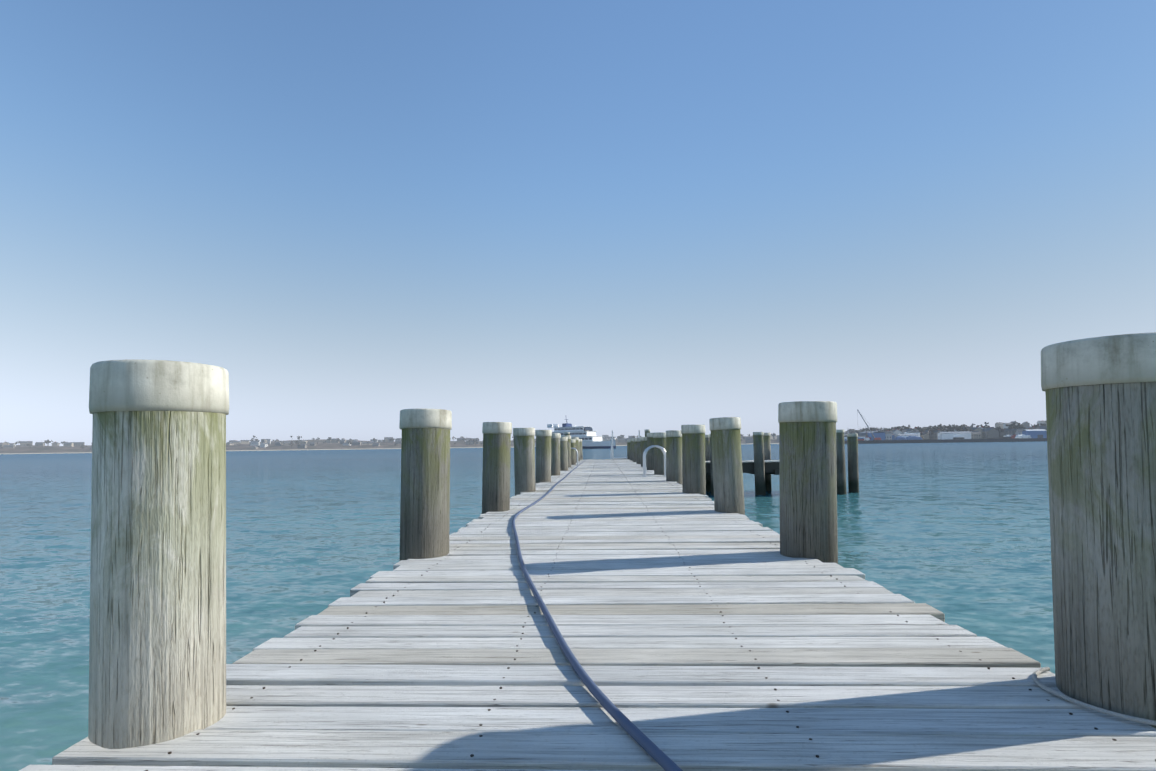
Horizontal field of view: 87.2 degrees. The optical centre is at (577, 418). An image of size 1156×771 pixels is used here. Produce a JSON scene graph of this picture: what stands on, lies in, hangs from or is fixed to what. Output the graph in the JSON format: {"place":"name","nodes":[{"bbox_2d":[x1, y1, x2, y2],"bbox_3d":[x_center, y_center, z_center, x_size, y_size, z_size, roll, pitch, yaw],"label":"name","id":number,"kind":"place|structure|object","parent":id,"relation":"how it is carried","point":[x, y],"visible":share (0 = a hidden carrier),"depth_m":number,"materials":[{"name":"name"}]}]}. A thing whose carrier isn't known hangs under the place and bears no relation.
{"place":"outdoors","nodes":[
{"label":"outdoors","id":0,"kind":"place"},
{"bbox_2d":[0,436,1017,453],"bbox_3d":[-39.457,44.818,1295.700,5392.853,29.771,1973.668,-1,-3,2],"label":"shore","id":1,"kind":"structure","parent":0,"point":[33,449],"depth_m":1345.78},
{"bbox_2d":[0,420,1046,450],"bbox_3d":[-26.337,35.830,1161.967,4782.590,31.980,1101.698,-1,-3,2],"label":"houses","id":2,"kind":"structure","parent":1,"relation":"on","point":[982,432],"depth_m":1299.15,"materials":[{"name":"grey"}]},
{"bbox_2d":[15,422,1045,448],"bbox_3d":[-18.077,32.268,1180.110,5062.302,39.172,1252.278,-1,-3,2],"label":"trees","id":3,"kind":"object","parent":1,"relation":"on","point":[932,429],"visible":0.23,"depth_m":779.82,"materials":[{"name":"green plant"}]},
{"bbox_2d":[844,409,1046,443],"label":"harbour front","id":4,"kind":"object","parent":1,"relation":"on","point":[1028,435],"visible":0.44,"depth_m":634.57,"materials":[{"name":"grey"}]},
{"bbox_2d":[0,441,1054,770],"bbox_3d":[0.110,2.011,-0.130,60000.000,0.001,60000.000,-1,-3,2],"label":"sea","id":5,"kind":"structure","parent":0,"point":[956,533],"depth_m":12.91,"materials":[{"name":"liquid"}]},
{"bbox_2d":[88,359,228,748],"bbox_3d":[-1.078,1.927,1.557,0.312,4.146,0.304,-1,-2,-9],"label":"pile","id":6,"kind":"object","parent":5,"relation":"in","point":[157,656],"visible":0.98,"depth_m":1.51,"materials":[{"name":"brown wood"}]},
{"bbox_2d":[399,408,451,560],"bbox_3d":[-1.025,2.022,4.015,0.350,4.178,0.460,-1,-3,9],"label":"pile","id":7,"kind":"object","parent":5,"relation":"in","point":[425,494],"visible":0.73,"depth_m":3.98,"materials":[{"name":"grey wood"}]},
{"bbox_2d":[482,422,511,513],"bbox_3d":[-0.936,2.130,6.773,0.331,4.192,0.336,1,-2,-13],"label":"pile","id":8,"kind":"object","parent":5,"relation":"in","point":[496,468],"visible":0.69,"depth_m":6.70,"materials":[{"name":"grey wood"}]},
{"bbox_2d":[513,428,535,495],"bbox_3d":[-0.809,2.243,9.631,0.354,4.212,0.353,-3,-2,45],"label":"pile","id":9,"kind":"object","parent":5,"relation":"in","point":[524,459],"visible":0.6,"depth_m":9.53,"materials":[{"name":"grey wood"}]},
{"bbox_2d":[535,430,551,483],"bbox_3d":[-0.711,2.337,12.162,0.342,4.242,0.333,-1,-3,32],"label":"pile","id":10,"kind":"object","parent":5,"relation":"in","point":[543,455],"visible":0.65,"depth_m":12.09,"materials":[{"name":"grey wood"}]},
{"bbox_2d":[551,433,560,475],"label":"pile","id":11,"kind":"object","parent":5,"relation":"in","point":[555,453],"visible":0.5,"depth_m":14.61,"materials":[{"name":"grey wood"}]},
{"bbox_2d":[561,435,571,467],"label":"pile","id":12,"kind":"object","parent":5,"relation":"in","point":[569,450],"visible":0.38,"depth_m":20.02,"materials":[{"name":"grey wood"}]},
{"bbox_2d":[571,439,575,464],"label":"pile","id":13,"kind":"object","parent":5,"relation":"in","point":[573,454],"visible":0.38,"depth_m":22.60,"materials":[{"name":"grey wood"}]},
{"bbox_2d":[571,437,578,462],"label":"pile","id":14,"kind":"object","parent":5,"relation":"in","point":[576,443],"visible":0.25,"depth_m":25.29,"materials":[{"name":"grey wood"}]},
{"bbox_2d":[535,418,615,448],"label":"ferry","id":15,"kind":"object","parent":5,"relation":"on","point":[588,437],"visible":0.65,"depth_m":364.39,"materials":[{"name":"white paint"}]},
{"bbox_2d":[578,439,580,460],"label":"pile","id":16,"kind":"object","parent":5,"relation":"in","point":[579,449],"visible":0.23,"depth_m":27.93,"materials":[{"name":"grey wood"}]},
{"bbox_2d":[580,439,582,459],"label":"pile","id":17,"kind":"object","parent":5,"relation":"in","point":[581,454],"visible":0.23,"depth_m":30.41,"materials":[{"name":"grey wood"}]},
{"bbox_2d":[627,440,629,458],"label":"pile","id":18,"kind":"object","parent":5,"relation":"in","point":[628,449],"visible":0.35,"depth_m":30.21,"materials":[{"name":"grey wood"}]},
{"bbox_2d":[630,438,635,460],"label":"pile","id":19,"kind":"object","parent":5,"relation":"in","point":[631,449],"visible":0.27,"depth_m":27.63,"materials":[{"name":"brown wood"}]},
{"bbox_2d":[633,439,635,461],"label":"pile","id":20,"kind":"object","parent":5,"relation":"in","point":[634,450],"visible":0.19,"depth_m":24.96,"materials":[{"name":"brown wood"}]},
{"bbox_2d":[636,438,640,463],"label":"pile","id":21,"kind":"object","parent":5,"relation":"in","point":[638,451],"visible":0.23,"depth_m":22.33,"materials":[{"name":"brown wood"}]},
{"bbox_2d":[640,437,646,466],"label":"pile","id":22,"kind":"object","parent":5,"relation":"in","point":[643,440],"visible":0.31,"depth_m":19.65,"materials":[{"name":"brown wood"}]},
{"bbox_2d":[647,433,653,469],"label":"pile","id":23,"kind":"object","parent":5,"relation":"in","point":[650,454],"visible":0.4,"depth_m":17.04,"materials":[{"name":"brown wood"}]},
{"bbox_2d":[666,430,681,483],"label":"pile","id":24,"kind":"object","parent":5,"relation":"in","point":[673,455],"visible":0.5,"depth_m":11.76,"materials":[{"name":"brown wood"}]},
{"bbox_2d":[681,425,705,494],"bbox_3d":[1.719,2.183,8.912,0.354,4.202,0.344,-1,-2,12],"label":"pile","id":25,"kind":"object","parent":5,"relation":"in","point":[693,463],"visible":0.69,"depth_m":8.83,"materials":[{"name":"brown wood"}]},
{"bbox_2d":[705,435,710,491],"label":"pile","id":26,"kind":"object","parent":5,"relation":"in","point":[707,458],"visible":0.29,"depth_m":25.59,"materials":[{"name":"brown wood"}]},
{"bbox_2d":[709,434,713,495],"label":"pile","id":27,"kind":"object","parent":5,"relation":"in","point":[712,488],"visible":0.15,"depth_m":23.68,"materials":[{"name":"brown wood"}]},
{"bbox_2d":[709,417,744,514],"bbox_3d":[1.645,2.078,6.342,0.447,4.197,0.325,-2,-3,24],"label":"pile","id":28,"kind":"object","parent":5,"relation":"in","point":[728,487],"visible":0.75,"depth_m":6.30,"materials":[{"name":"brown wood"}]},
{"bbox_2d":[753,432,765,494],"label":"pile","id":29,"kind":"object","parent":5,"relation":"in","point":[759,463],"visible":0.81,"depth_m":23.55,"materials":[{"name":"brown wood"}]},
{"bbox_2d":[705,462,778,474],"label":"finger beams","id":30,"kind":"structure","parent":29,"relation":"attached to","point":[770,468],"depth_m":23.89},
{"bbox_2d":[705,460,778,462],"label":"side dock deck","id":31,"kind":"structure","parent":30,"relation":"on","point":[745,461],"depth_m":24.01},
{"bbox_2d":[763,433,771,490],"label":"pile","id":32,"kind":"object","parent":5,"relation":"in","point":[767,449],"visible":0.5,"depth_m":25.50,"materials":[{"name":"brown wood"}]},
{"bbox_2d":[778,401,837,563],"bbox_3d":[1.480,1.979,3.866,0.359,4.176,0.349,-1,-2,20],"label":"pile","id":33,"kind":"object","parent":5,"relation":"in","point":[808,478],"visible":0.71,"depth_m":3.77,"materials":[{"name":"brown wood"}]},
{"bbox_2d":[836,429,846,494],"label":"pile","id":34,"kind":"object","parent":5,"relation":"in","point":[841,468],"visible":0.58,"depth_m":23.40,"materials":[{"name":"brown wood"}]},
{"bbox_2d":[847,433,858,492],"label":"pile","id":35,"kind":"object","parent":5,"relation":"in","point":[853,470],"visible":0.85,"depth_m":24.13,"materials":[{"name":"brown wood"}]},
{"bbox_2d":[1041,332,1155,727],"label":"pile","id":36,"kind":"object","parent":5,"relation":"in","point":[1100,392],"visible":0.9,"depth_m":1.61,"materials":[{"name":"brown wood"}]},
{"bbox_2d":[0,0,1155,445],"label":"sky","id":37,"kind":"structure","parent":0,"point":[624,217],"materials":[{"name":"blue"}]},
{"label":"stringers","id":38,"kind":"object","parent":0,"visible":0},
{"bbox_2d":[19,459,1155,770],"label":"pier deck","id":39,"kind":"structure","parent":38,"relation":"on","point":[699,633],"depth_m":1.91,"materials":[{"name":"grey wood"}]},
{"bbox_2d":[560,437,567,470],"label":"pile","id":40,"kind":"object","parent":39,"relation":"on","point":[563,454],"visible":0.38,"depth_m":17.30,"materials":[{"name":"grey wood"}]},
{"bbox_2d":[512,459,682,770],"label":"hose","id":41,"kind":"object","parent":39,"relation":"on","point":[662,759],"visible":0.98,"depth_m":1.75,"materials":[{"name":"blue"}]},
{"bbox_2d":[643,445,665,475],"bbox_3d":[1.774,2.004,13.957,0.527,2.799,0.042,-1,-3,2],"label":"ladder rail","id":42,"kind":"object","parent":39,"relation":"attached to","point":[664,460],"visible":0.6,"depth_m":13.98,"materials":[{"name":"silver metal"}]},
{"bbox_2d":[644,445,665,475],"bbox_3d":[1.755,1.984,13.498,0.527,2.799,0.042,-1,-3,2],"label":"ladder rail","id":43,"kind":"object","parent":39,"relation":"attached to","point":[663,449],"visible":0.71,"depth_m":13.54,"materials":[{"name":"silver metal"}]},
{"bbox_2d":[653,432,665,474],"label":"pile","id":44,"kind":"object","parent":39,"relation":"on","point":[659,438],"visible":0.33,"depth_m":14.37,"materials":[{"name":"brown wood"}]},
{"bbox_2d":[1032,667,1155,725],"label":"rope","id":45,"kind":"object","parent":39,"relation":"on","point":[1086,705],"visible":0.98,"depth_m":1.61,"materials":[{"name":"grey fabric"}]},
{"bbox_3d":[1.888,3.430,38.304,4.800,0.670,3.800,-1,-3,2],"label":"float","id":46,"kind":"object","parent":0,"visible":0},
{"bbox_2d":[610,430,639,458],"bbox_3d":[2.572,1.822,34.179,1.420,2.195,7.352,-1,-3,2],"label":"gangway","id":47,"kind":"object","parent":46,"relation":"on","point":[611,450],"visible":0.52,"depth_m":30.56,"materials":[{"name":"silver metal"}]}
]}

